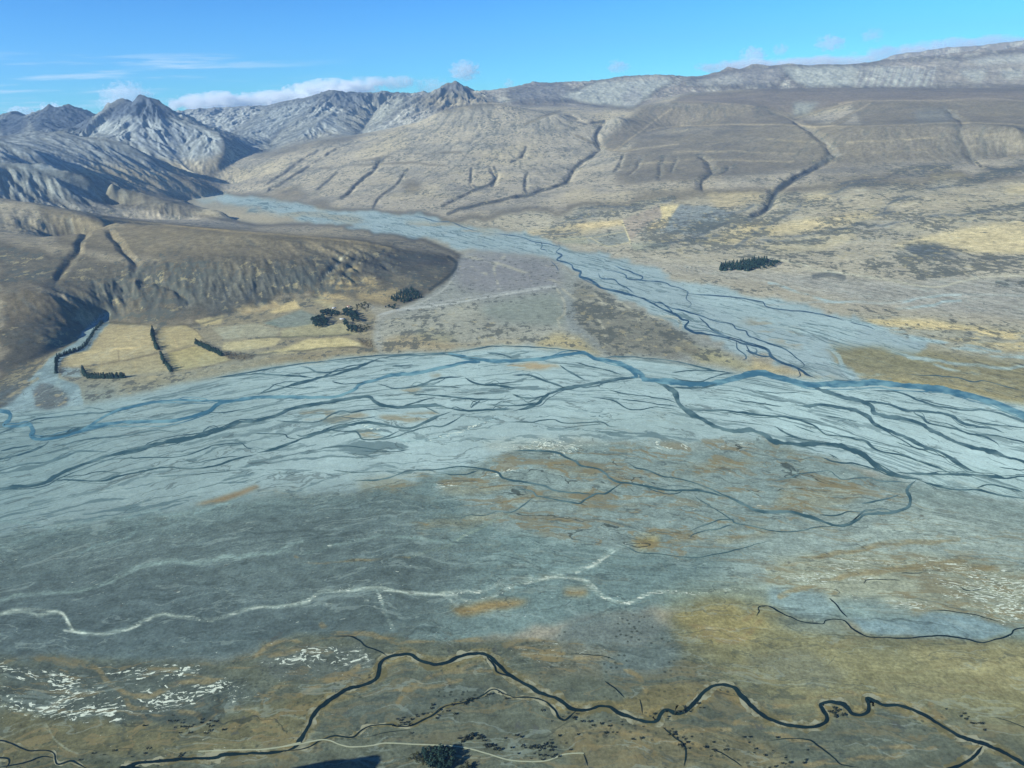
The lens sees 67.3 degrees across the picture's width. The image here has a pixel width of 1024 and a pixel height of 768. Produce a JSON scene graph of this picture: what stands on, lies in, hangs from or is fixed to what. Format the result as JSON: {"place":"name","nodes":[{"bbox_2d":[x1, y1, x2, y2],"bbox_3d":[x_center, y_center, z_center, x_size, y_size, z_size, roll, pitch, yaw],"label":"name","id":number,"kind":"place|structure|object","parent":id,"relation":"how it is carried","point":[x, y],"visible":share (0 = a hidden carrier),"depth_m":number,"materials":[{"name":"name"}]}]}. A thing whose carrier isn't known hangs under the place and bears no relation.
{"place":"outdoors","nodes":[
{"label":"outdoors","id":0,"kind":"place"},
{"bbox_2d":[198,739,583,761],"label":"road","id":1,"kind":"structure","parent":0,"point":[293,744],"depth_m":1287.12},
{"bbox_2d":[0,194,1023,767],"bbox_3d":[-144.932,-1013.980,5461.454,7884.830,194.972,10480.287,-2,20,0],"label":"ground","id":2,"kind":"structure","parent":0,"point":[138,612],"depth_m":1908.58,"materials":[{"name":"grey gravel"}]},
{"bbox_2d":[421,745,431,753],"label":"pine tree","id":3,"kind":"object","parent":2,"relation":"on","point":[424,750],"visible":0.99,"depth_m":1260.90,"materials":[{"name":"green plant"}]},
{"bbox_2d":[424,752,432,762],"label":"pine tree","id":4,"kind":"object","parent":2,"relation":"on","point":[428,756],"visible":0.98,"depth_m":1247.65,"materials":[{"name":"green plant"}]},
{"bbox_2d":[423,752,433,758],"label":"pine tree","id":5,"kind":"object","parent":2,"relation":"on","point":[426,755],"visible":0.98,"depth_m":1248.41,"materials":[{"name":"green plant"}]},
{"bbox_2d":[426,757,434,767],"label":"pine tree","id":6,"kind":"object","parent":2,"relation":"on","point":[429,760],"visible":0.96,"depth_m":1236.76,"materials":[{"name":"green plant"}]},
{"bbox_2d":[429,759,441,767],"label":"pine tree","id":7,"kind":"object","parent":2,"relation":"on","point":[434,762],"visible":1,"depth_m":1230.32,"materials":[{"name":"green plant"}]},
{"bbox_2d":[436,747,444,756],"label":"pine tree","id":8,"kind":"object","parent":2,"relation":"on","point":[440,752],"visible":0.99,"depth_m":1253.43,"materials":[{"name":"green plant"}]},
{"bbox_2d":[437,755,445,764],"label":"pine tree","id":9,"kind":"object","parent":2,"relation":"on","point":[440,757],"visible":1,"depth_m":1240.01,"materials":[{"name":"green plant"}]},
{"bbox_2d":[441,760,447,767],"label":"pine tree","id":10,"kind":"object","parent":2,"relation":"on","point":[444,764],"visible":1,"depth_m":1233.74,"materials":[{"name":"green plant"}]},
{"bbox_2d":[447,759,452,767],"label":"pine tree","id":11,"kind":"object","parent":2,"relation":"on","point":[449,762],"visible":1,"depth_m":1235.03,"materials":[{"name":"green plant"}]},
{"bbox_2d":[0,345,1023,557],"bbox_3d":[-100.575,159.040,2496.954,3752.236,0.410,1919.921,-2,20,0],"label":"river braids","id":12,"kind":"object","parent":2,"relation":"on","point":[812,443],"visible":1,"depth_m":2485.26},
{"bbox_2d":[0,650,1023,767],"bbox_3d":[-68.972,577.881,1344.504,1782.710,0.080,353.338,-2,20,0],"label":"stream banks","id":13,"kind":"object","parent":2,"relation":"on","point":[672,706],"visible":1,"depth_m":1331.26,"materials":[{"name":"brown soil"}]},
{"bbox_2d":[0,86,1023,389],"bbox_3d":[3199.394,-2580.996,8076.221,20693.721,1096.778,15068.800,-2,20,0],"label":"hills","id":14,"kind":"structure","parent":0,"point":[904,196],"depth_m":6718.78,"materials":[{"name":"brown soil"}]},
{"bbox_2d":[0,40,1023,210],"bbox_3d":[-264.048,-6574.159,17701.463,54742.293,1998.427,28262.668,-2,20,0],"label":"mountains","id":15,"kind":"structure","parent":0,"point":[121,153],"depth_m":14616.19,"materials":[{"name":"grey stone"}]},
{"bbox_2d":[0,350,1023,440],"bbox_3d":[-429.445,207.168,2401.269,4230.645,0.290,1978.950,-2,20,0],"label":"river","id":16,"kind":"structure","parent":0,"point":[635,372],"depth_m":2834.19,"materials":[{"name":"liquid"}]},
{"bbox_2d":[0,579,1023,767],"bbox_3d":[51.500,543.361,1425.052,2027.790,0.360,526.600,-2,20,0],"label":"stream","id":17,"kind":"structure","parent":0,"point":[743,697],"depth_m":1333.74,"materials":[{"name":"liquid"}]},
{"bbox_2d":[0,0,1023,114],"label":"sky","id":18,"kind":"structure","parent":0,"point":[88,55],"materials":[{"name":"blue"}]},
{"bbox_2d":[420,217,874,378],"bbox_3d":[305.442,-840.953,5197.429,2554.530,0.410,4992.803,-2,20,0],"label":"side river","id":19,"kind":"structure","parent":0,"point":[703,333],"depth_m":3759.06,"materials":[{"name":"liquid"}]}
]}

